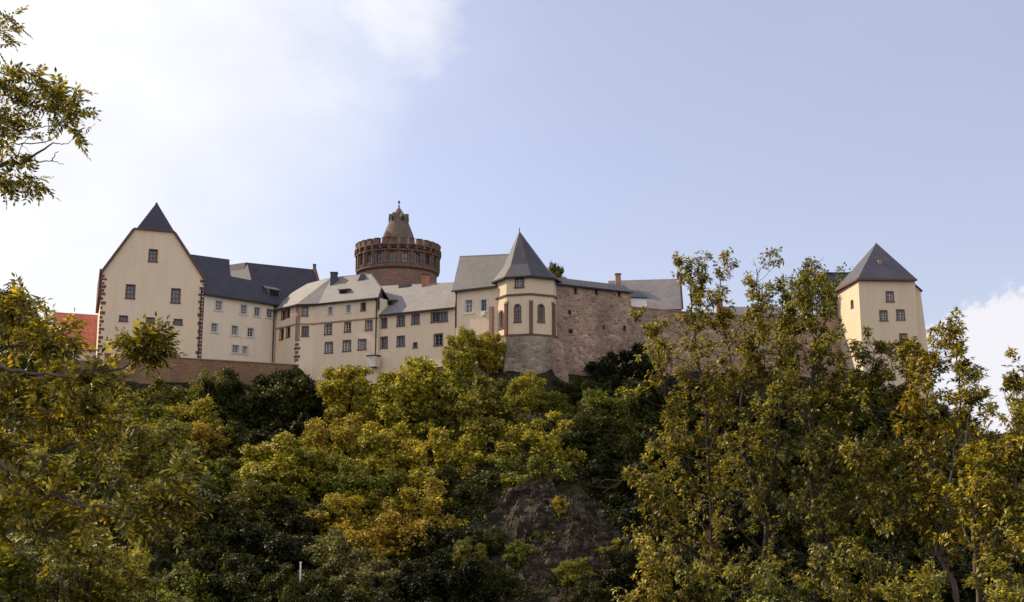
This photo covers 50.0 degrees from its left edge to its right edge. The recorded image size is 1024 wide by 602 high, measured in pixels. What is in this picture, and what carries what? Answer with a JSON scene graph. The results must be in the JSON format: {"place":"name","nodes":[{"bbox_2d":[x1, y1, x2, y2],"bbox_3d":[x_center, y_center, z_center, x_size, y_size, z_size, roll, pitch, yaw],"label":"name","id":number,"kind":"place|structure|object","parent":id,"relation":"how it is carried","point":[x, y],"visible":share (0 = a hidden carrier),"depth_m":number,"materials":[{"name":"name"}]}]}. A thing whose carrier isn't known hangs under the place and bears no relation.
{"place":"outdoors","nodes":[
{"label":"outdoors","id":0,"kind":"place"},
{"bbox_2d":[0,360,1017,601],"bbox_3d":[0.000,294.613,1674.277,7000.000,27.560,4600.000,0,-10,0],"label":"ground","id":1,"kind":"structure","parent":0,"point":[528,506],"depth_m":89.60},
{"bbox_2d":[0,339,78,417],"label":"tree","id":2,"kind":"object","parent":1,"relation":"on","point":[23,362],"visible":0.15,"depth_m":100.95,"materials":[{"name":"green plant"}]},
{"bbox_2d":[0,412,87,600],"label":"foreground shrub","id":3,"kind":"object","parent":1,"relation":"on","point":[11,425],"visible":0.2,"depth_m":21.62,"materials":[{"name":"green plant"}]},
{"bbox_2d":[0,527,89,601],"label":"foreground shrub","id":4,"kind":"object","parent":1,"relation":"on","point":[15,586],"visible":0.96,"depth_m":14.57,"materials":[{"name":"green plant"}]},
{"bbox_2d":[53,312,97,360],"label":"red roofed house","id":5,"kind":"structure","parent":1,"relation":"on","point":[90,329],"depth_m":130.87,"materials":[{"name":"tile"}]},
{"bbox_2d":[34,422,141,492],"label":"tree","id":6,"kind":"object","parent":1,"relation":"on","point":[78,458],"visible":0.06,"depth_m":86.12,"materials":[{"name":"green plant"}]},
{"bbox_2d":[31,527,158,601],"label":"foreground shrub","id":7,"kind":"object","parent":1,"relation":"on","point":[111,581],"visible":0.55,"depth_m":15.57,"materials":[{"name":"green plant"}]},
{"bbox_2d":[0,5,220,573],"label":"ash tree","id":8,"kind":"object","parent":1,"relation":"on","point":[51,349],"visible":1,"depth_m":12.54,"materials":[{"name":"green plant"}]},
{"bbox_2d":[83,464,183,601],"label":"foreground shrub","id":9,"kind":"object","parent":1,"relation":"on","point":[120,490],"visible":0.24,"depth_m":20.65,"materials":[{"name":"green plant"}]},
{"bbox_2d":[100,407,188,601],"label":"foreground shrub","id":10,"kind":"object","parent":1,"relation":"on","point":[145,433],"visible":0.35,"depth_m":22.46,"materials":[{"name":"green plant"}]},
{"bbox_2d":[99,405,198,471],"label":"tree","id":11,"kind":"object","parent":1,"relation":"on","point":[184,435],"visible":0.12,"depth_m":94.67,"materials":[{"name":"green plant"}]},
{"bbox_2d":[95,202,206,359],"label":"gabled residence","id":12,"kind":"structure","parent":1,"relation":"on","point":[149,268],"depth_m":122.33,"materials":[{"name":"beige paint"}]},
{"bbox_2d":[134,573,190,601],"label":"foreground shrub","id":13,"kind":"object","parent":1,"relation":"on","point":[162,595],"visible":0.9,"depth_m":16.07,"materials":[{"name":"green plant"}]},
{"bbox_2d":[132,376,197,422],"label":"shrub","id":14,"kind":"object","parent":1,"relation":"on","point":[156,391],"visible":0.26,"depth_m":108.58,"materials":[{"name":"green plant"}]},
{"bbox_2d":[143,518,208,591],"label":"tree","id":15,"kind":"object","parent":1,"relation":"on","point":[191,544],"visible":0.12,"depth_m":76.73,"materials":[{"name":"green plant"}]},
{"bbox_2d":[134,442,232,515],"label":"tree","id":16,"kind":"object","parent":1,"relation":"on","point":[215,477],"visible":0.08,"depth_m":90.73,"materials":[{"name":"green plant"}]},
{"bbox_2d":[145,394,224,441],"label":"tree","id":17,"kind":"object","parent":1,"relation":"on","point":[191,414],"visible":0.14,"depth_m":102.75,"materials":[{"name":"green plant"}]},
{"bbox_2d":[160,559,217,601],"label":"shrub","id":18,"kind":"object","parent":1,"relation":"on","point":[183,578],"visible":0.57,"depth_m":72.62,"materials":[{"name":"green plant"}]},
{"bbox_2d":[151,480,243,570],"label":"tree","id":19,"kind":"object","parent":1,"relation":"on","point":[211,536],"visible":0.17,"depth_m":81.27,"materials":[{"name":"green plant"}]},
{"bbox_2d":[103,353,298,384],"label":"terrace wall","id":20,"kind":"structure","parent":1,"relation":"on","point":[184,370],"depth_m":117.92,"materials":[{"name":"brown stone"}]},
{"bbox_2d":[183,421,232,464],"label":"shrub","id":21,"kind":"object","parent":1,"relation":"on","point":[202,436],"visible":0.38,"depth_m":97.96,"materials":[{"name":"green plant"}]},
{"bbox_2d":[167,542,268,601],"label":"tree","id":22,"kind":"object","parent":1,"relation":"on","point":[215,564],"visible":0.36,"depth_m":75.33,"materials":[{"name":"green plant"}]},
{"bbox_2d":[194,366,248,416],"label":"tree","id":23,"kind":"object","parent":1,"relation":"on","point":[233,384],"visible":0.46,"depth_m":108.28,"materials":[{"name":"green plant"}]},
{"bbox_2d":[189,498,278,571],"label":"tree","id":24,"kind":"object","parent":1,"relation":"on","point":[238,522],"visible":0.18,"depth_m":82.53,"materials":[{"name":"green plant"}]},
{"bbox_2d":[204,418,275,470],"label":"tree","id":25,"kind":"object","parent":1,"relation":"on","point":[234,431],"visible":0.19,"depth_m":98.85,"materials":[{"name":"green plant"}]},
{"bbox_2d":[191,254,293,362],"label":"long wing","id":26,"kind":"structure","parent":1,"relation":"on","point":[239,319],"depth_m":127.97,"materials":[{"name":"beige paint"}]},
{"bbox_2d":[218,383,279,439],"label":"tree","id":27,"kind":"object","parent":1,"relation":"on","point":[247,415],"visible":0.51,"depth_m":107.31,"materials":[{"name":"green plant"}]},
{"bbox_2d":[211,565,290,601],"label":"tree","id":28,"kind":"object","parent":1,"relation":"on","point":[233,590],"visible":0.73,"depth_m":73.33,"materials":[{"name":"green plant"}]},
{"bbox_2d":[223,474,318,530],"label":"tree","id":29,"kind":"object","parent":1,"relation":"on","point":[252,491],"visible":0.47,"depth_m":86.67,"materials":[{"name":"green plant"}]},
{"bbox_2d":[230,262,318,362],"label":"great hall","id":30,"kind":"structure","parent":1,"relation":"on","point":[293,277],"depth_m":144.85,"materials":[{"name":"stone"}]},
{"bbox_2d":[229,522,329,590],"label":"tree","id":31,"kind":"object","parent":1,"relation":"on","point":[276,544],"visible":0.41,"depth_m":79.21,"materials":[{"name":"green plant"}]},
{"bbox_2d":[226,429,333,503],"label":"tree","id":32,"kind":"object","parent":1,"relation":"on","point":[283,450],"visible":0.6,"depth_m":90.89,"materials":[{"name":"green plant"}]},
{"bbox_2d":[241,367,326,433],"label":"tree","id":33,"kind":"object","parent":1,"relation":"on","point":[293,391],"visible":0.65,"depth_m":108.14,"materials":[{"name":"green plant"}]},
{"bbox_2d":[246,412,329,456],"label":"tree","id":34,"kind":"object","parent":1,"relation":"on","point":[297,426],"visible":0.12,"depth_m":101.84,"materials":[{"name":"green plant"}]},
{"bbox_2d":[257,496,333,550],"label":"tree","id":35,"kind":"object","parent":1,"relation":"on","point":[296,524],"visible":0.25,"depth_m":85.49,"materials":[{"name":"green plant"}]},
{"bbox_2d":[256,562,343,601],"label":"tree","id":36,"kind":"object","parent":1,"relation":"on","point":[284,572],"visible":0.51,"depth_m":74.08,"materials":[{"name":"green plant"}]},
{"bbox_2d":[276,574,327,601],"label":"shrub","id":37,"kind":"object","parent":1,"relation":"on","point":[294,592],"visible":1,"depth_m":71.06,"materials":[{"name":"green plant"}]},
{"bbox_2d":[290,446,368,504],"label":"tree","id":38,"kind":"object","parent":1,"relation":"on","point":[322,485],"visible":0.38,"depth_m":92.65,"materials":[{"name":"green plant"}]},
{"bbox_2d":[272,272,388,384],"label":"corner residence","id":39,"kind":"structure","parent":1,"relation":"on","point":[334,320],"depth_m":125.67,"materials":[{"name":"beige paint"}]},
{"bbox_2d":[294,527,376,583],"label":"shrub","id":40,"kind":"object","parent":1,"relation":"on","point":[334,544],"visible":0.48,"depth_m":78.38,"materials":[{"name":"green plant"}]},
{"bbox_2d":[300,412,383,466],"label":"tree","id":41,"kind":"object","parent":1,"relation":"on","point":[344,435],"visible":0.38,"depth_m":97.27,"materials":[{"name":"green plant"}]},
{"bbox_2d":[302,486,383,551],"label":"tree","id":42,"kind":"object","parent":1,"relation":"on","point":[349,506],"visible":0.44,"depth_m":85.54,"materials":[{"name":"green plant"}]},
{"bbox_2d":[314,362,379,426],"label":"tree","id":43,"kind":"object","parent":1,"relation":"on","point":[336,389],"visible":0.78,"depth_m":105.57,"materials":[{"name":"green plant"}]},
{"bbox_2d":[317,462,410,517],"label":"tree","id":44,"kind":"object","parent":1,"relation":"on","point":[352,478],"visible":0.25,"depth_m":89.16,"materials":[{"name":"green plant"}]},
{"bbox_2d":[328,550,409,601],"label":"shrub","id":45,"kind":"object","parent":1,"relation":"on","point":[365,575],"visible":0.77,"depth_m":75.68,"materials":[{"name":"green plant"}]},
{"bbox_2d":[326,508,436,572],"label":"tree","id":46,"kind":"object","parent":1,"relation":"on","point":[380,549],"visible":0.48,"depth_m":82.14,"materials":[{"name":"green plant"}]},
{"bbox_2d":[342,421,431,490],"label":"tree","id":47,"kind":"object","parent":1,"relation":"on","point":[373,443],"visible":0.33,"depth_m":94.73,"materials":[{"name":"green plant"}]},
{"bbox_2d":[354,201,440,285],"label":"round keep","id":48,"kind":"structure","parent":1,"relation":"on","point":[397,255],"depth_m":144.56,"materials":[{"name":"stone"}]},
{"bbox_2d":[374,559,456,601],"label":"tree","id":49,"kind":"object","parent":1,"relation":"on","point":[411,577],"visible":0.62,"depth_m":75.88,"materials":[{"name":"green plant"}]},
{"bbox_2d":[379,274,455,375],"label":"range","id":50,"kind":"structure","parent":1,"relation":"on","point":[418,320],"depth_m":120.84,"materials":[{"name":"beige paint"}]},
{"bbox_2d":[360,355,477,438],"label":"tree","id":51,"kind":"object","parent":1,"relation":"on","point":[411,390],"visible":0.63,"depth_m":102.62,"materials":[{"name":"green plant"}]},
{"bbox_2d":[373,476,468,544],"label":"tree","id":52,"kind":"object","parent":1,"relation":"on","point":[408,497],"visible":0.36,"depth_m":86.51,"materials":[{"name":"green plant"}]},
{"bbox_2d":[385,518,474,564],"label":"tree","id":53,"kind":"object","parent":1,"relation":"on","point":[428,549],"visible":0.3,"depth_m":82.19,"materials":[{"name":"green plant"}]},
{"bbox_2d":[396,426,474,489],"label":"tree","id":54,"kind":"object","parent":1,"relation":"on","point":[439,444],"visible":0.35,"depth_m":93.67,"materials":[{"name":"green plant"}]},
{"bbox_2d":[413,547,500,601],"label":"tree","id":55,"kind":"object","parent":1,"relation":"on","point":[476,592],"visible":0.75,"depth_m":76.62,"materials":[{"name":"green plant"}]},
{"bbox_2d":[414,462,500,522],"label":"tree","id":56,"kind":"object","parent":1,"relation":"on","point":[461,491],"visible":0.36,"depth_m":89.34,"materials":[{"name":"green plant"}]},
{"bbox_2d":[441,324,479,379],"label":"tree","id":57,"kind":"object","parent":1,"relation":"on","point":[463,359],"visible":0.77,"depth_m":110.05,"materials":[{"name":"green plant"}]},
{"bbox_2d":[410,374,529,451],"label":"tree","id":58,"kind":"object","parent":1,"relation":"on","point":[470,406],"visible":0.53,"depth_m":99.67,"materials":[{"name":"green plant"}]},
{"bbox_2d":[451,254,508,363],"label":"chapel nave","id":59,"kind":"structure","parent":1,"relation":"on","point":[474,288],"depth_m":116.63,"materials":[{"name":"beige stone"}]},
{"bbox_2d":[441,426,524,473],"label":"tree","id":60,"kind":"object","parent":1,"relation":"on","point":[468,442],"visible":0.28,"depth_m":94.72,"materials":[{"name":"green plant"}]},
{"bbox_2d":[474,330,506,376],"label":"tree","id":61,"kind":"object","parent":1,"relation":"on","point":[489,358],"visible":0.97,"depth_m":110.50,"materials":[{"name":"green plant"}]},
{"bbox_2d":[5,369,1016,601],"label":"undergrowth","id":62,"kind":"object","parent":1,"relation":"on","point":[541,537],"visible":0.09,"depth_m":89.61,"materials":[{"name":"green plant"}]},
{"bbox_2d":[502,369,547,412],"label":"tree","id":63,"kind":"object","parent":1,"relation":"on","point":[531,384],"visible":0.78,"depth_m":102.96,"materials":[{"name":"green plant"}]},
{"bbox_2d":[491,228,568,381],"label":"chapel tower","id":64,"kind":"structure","parent":1,"relation":"on","point":[525,279],"depth_m":112.25,"materials":[{"name":"beige paint"}]},
{"bbox_2d":[500,410,587,469],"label":"shrub","id":65,"kind":"object","parent":1,"relation":"on","point":[532,435],"visible":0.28,"depth_m":94.73,"materials":[{"name":"green plant"}]},
{"bbox_2d":[543,406,634,466],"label":"tree","id":66,"kind":"object","parent":1,"relation":"on","point":[592,433],"visible":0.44,"depth_m":95.95,"materials":[{"name":"green plant"}]},
{"bbox_2d":[562,574,615,601],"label":"shrub","id":67,"kind":"object","parent":1,"relation":"on","point":[593,591],"visible":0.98,"depth_m":75.23,"materials":[{"name":"green plant"}]},
{"bbox_2d":[555,277,632,375],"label":"curtain wall","id":68,"kind":"structure","parent":1,"relation":"on","point":[593,321],"depth_m":116.14,"materials":[{"name":"stone"}]},
{"bbox_2d":[572,388,645,443],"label":"shrub","id":69,"kind":"object","parent":1,"relation":"on","point":[612,405],"visible":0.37,"depth_m":102.31,"materials":[{"name":"green plant"}]},
{"bbox_2d":[576,451,649,506],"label":"tree","id":70,"kind":"object","parent":1,"relation":"on","point":[600,474],"visible":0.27,"depth_m":91.14,"materials":[{"name":"green plant"}]},
{"bbox_2d":[581,342,678,408],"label":"tree","id":71,"kind":"object","parent":1,"relation":"on","point":[607,369],"visible":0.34,"depth_m":110.35,"materials":[{"name":"green plant"}]},
{"bbox_2d":[598,541,682,601],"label":"tree","id":72,"kind":"object","parent":1,"relation":"on","point":[621,568],"visible":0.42,"depth_m":76.17,"materials":[{"name":"green plant"}]},
{"bbox_2d":[608,273,683,310],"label":"grey roofed barn","id":73,"kind":"structure","parent":1,"relation":"on","point":[664,294],"depth_m":127.03,"materials":[{"name":"stone"}]},
{"bbox_2d":[610,531,688,601],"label":"foreground shrub","id":74,"kind":"object","parent":1,"relation":"on","point":[660,591],"visible":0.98,"depth_m":25.93,"materials":[{"name":"green plant"}]},
{"bbox_2d":[609,420,693,486],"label":"tree","id":75,"kind":"object","parent":1,"relation":"on","point":[623,450],"visible":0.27,"depth_m":94.76,"materials":[{"name":"green plant"}]},
{"bbox_2d":[610,376,703,440],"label":"tree","id":76,"kind":"object","parent":1,"relation":"on","point":[649,413],"visible":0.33,"depth_m":104.23,"materials":[{"name":"green plant"}]},
{"bbox_2d":[614,477,727,552],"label":"tree","id":77,"kind":"object","parent":1,"relation":"on","point":[628,513],"visible":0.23,"depth_m":84.37,"materials":[{"name":"green plant"}]},
{"bbox_2d":[591,247,784,601],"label":"broadleaf tree","id":78,"kind":"object","parent":1,"relation":"on","point":[655,492],"visible":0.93,"depth_m":30.43,"materials":[{"name":"green plant"}]},
{"bbox_2d":[648,428,746,497],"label":"tree","id":79,"kind":"object","parent":1,"relation":"on","point":[696,471],"visible":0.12,"depth_m":94.43,"materials":[{"name":"green plant"}]},
{"bbox_2d":[651,532,751,601],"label":"tree","id":80,"kind":"object","parent":1,"relation":"on","point":[686,555],"visible":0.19,"depth_m":74.87,"materials":[{"name":"green plant"}]},
{"bbox_2d":[676,560,745,601],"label":"foreground shrub","id":81,"kind":"object","parent":1,"relation":"on","point":[701,581],"visible":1,"depth_m":25.39,"materials":[{"name":"green plant"}]},
{"bbox_2d":[672,485,796,560],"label":"tree","id":82,"kind":"object","parent":1,"relation":"on","point":[743,540],"visible":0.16,"depth_m":83.88,"materials":[{"name":"green plant"}]},
{"bbox_2d":[631,306,841,378],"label":"curtain wall","id":83,"kind":"structure","parent":1,"relation":"on","point":[651,314],"depth_m":123.14,"materials":[{"name":"stone"}]},
{"bbox_2d":[701,386,792,447],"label":"tree","id":84,"kind":"object","parent":1,"relation":"on","point":[736,400],"visible":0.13,"depth_m":104.46,"materials":[{"name":"green plant"}]},
{"bbox_2d":[711,430,805,497],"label":"tree","id":85,"kind":"object","parent":1,"relation":"on","point":[782,482],"visible":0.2,"depth_m":94.07,"materials":[{"name":"green plant"}]},
{"bbox_2d":[717,534,819,601],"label":"tree","id":86,"kind":"object","parent":1,"relation":"on","point":[779,545],"visible":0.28,"depth_m":76.16,"materials":[{"name":"green plant"}]},
{"bbox_2d":[711,247,826,601],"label":"broadleaf tree","id":87,"kind":"object","parent":1,"relation":"on","point":[755,433],"visible":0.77,"depth_m":32.87,"materials":[{"name":"green plant"}]},
{"bbox_2d":[742,557,818,601],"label":"foreground shrub","id":88,"kind":"object","parent":1,"relation":"on","point":[767,595],"visible":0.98,"depth_m":24.18,"materials":[{"name":"green plant"}]},
{"bbox_2d":[735,485,847,569],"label":"tree","id":89,"kind":"object","parent":1,"relation":"on","point":[793,526],"visible":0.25,"depth_m":83.49,"materials":[{"name":"green plant"}]},
{"bbox_2d":[793,256,850,317],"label":"tree","id":90,"kind":"object","parent":1,"relation":"on","point":[806,264],"visible":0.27,"depth_m":129.96,"materials":[{"name":"green plant"}]},
{"bbox_2d":[779,417,872,496],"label":"tree","id":91,"kind":"object","parent":1,"relation":"on","point":[795,438],"visible":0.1,"depth_m":94.69,"materials":[{"name":"green plant"}]},
{"bbox_2d":[741,260,914,601],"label":"broadleaf tree","id":92,"kind":"object","parent":1,"relation":"on","point":[843,420],"visible":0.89,"depth_m":28.78,"materials":[{"name":"green plant"}]},
{"bbox_2d":[783,543,898,601],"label":"tree","id":93,"kind":"object","parent":1,"relation":"on","point":[832,550],"visible":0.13,"depth_m":74.59,"materials":[{"name":"green plant"}]},
{"bbox_2d":[802,366,896,444],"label":"tree","id":94,"kind":"object","parent":1,"relation":"on","point":[880,413],"visible":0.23,"depth_m":104.38,"materials":[{"name":"green plant"}]},
{"bbox_2d":[797,531,919,601],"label":"foreground shrub","id":95,"kind":"object","parent":1,"relation":"on","point":[870,562],"visible":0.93,"depth_m":23.11,"materials":[{"name":"green plant"}]},
{"bbox_2d":[794,473,925,562],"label":"tree","id":96,"kind":"object","parent":1,"relation":"on","point":[870,543],"visible":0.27,"depth_m":83.73,"materials":[{"name":"green plant"}]},
{"bbox_2d":[833,243,933,397],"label":"square tower","id":97,"kind":"structure","parent":1,"relation":"on","point":[878,290],"depth_m":120.39,"materials":[{"name":"beige paint"}]},
{"bbox_2d":[848,543,960,601],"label":"tree","id":98,"kind":"object","parent":1,"relation":"on","point":[897,556],"visible":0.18,"depth_m":75.05,"materials":[{"name":"green plant"}]},
{"bbox_2d":[874,560,949,601],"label":"foreground shrub","id":99,"kind":"object","parent":1,"relation":"on","point":[925,583],"visible":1,"depth_m":21.30,"materials":[{"name":"green plant"}]},
{"bbox_2d":[838,306,989,601],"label":"broadleaf tree","id":100,"kind":"object","parent":1,"relation":"on","point":[929,495],"visible":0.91,"depth_m":26.78,"materials":[{"name":"green plant"}]},
{"bbox_2d":[910,537,1023,601],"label":"tree","id":101,"kind":"object","parent":1,"relation":"on","point":[967,593],"visible":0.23,"depth_m":74.90,"materials":[{"name":"green plant"}]},
{"bbox_2d":[932,346,1023,601],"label":"broadleaf tree","id":102,"kind":"object","parent":1,"relation":"on","point":[983,509],"visible":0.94,"depth_m":24.26,"materials":[{"name":"green plant"}]},
{"bbox_2d":[973,552,1023,601],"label":"foreground shrub","id":103,"kind":"object","parent":1,"relation":"on","point":[1013,593],"visible":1,"depth_m":20.48,"materials":[{"name":"green plant"}]},
{"bbox_2d":[0,0,1023,433],"label":"sky","id":104,"kind":"structure","parent":0,"point":[617,136],"materials":[{"name":"blue"}]},
{"bbox_2d":[485,475,640,601],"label":"cliff","id":105,"kind":"structure","parent":0,"point":[542,522],"depth_m":83.55,"materials":[{"name":"grey stone"}]},
{"bbox_2d":[482,565,523,600],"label":"shrub","id":106,"kind":"object","parent":105,"relation":"on","point":[510,581],"visible":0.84,"depth_m":77.14,"materials":[{"name":"green plant"}]},
{"bbox_2d":[495,451,577,488],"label":"shrub","id":107,"kind":"object","parent":105,"relation":"on","point":[535,464],"visible":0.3,"depth_m":90.73,"materials":[{"name":"green plant"}]},
{"bbox_2d":[550,556,597,589],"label":"shrub","id":108,"kind":"object","parent":105,"relation":"on","point":[566,572],"visible":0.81,"depth_m":78.30,"materials":[{"name":"green plant"}]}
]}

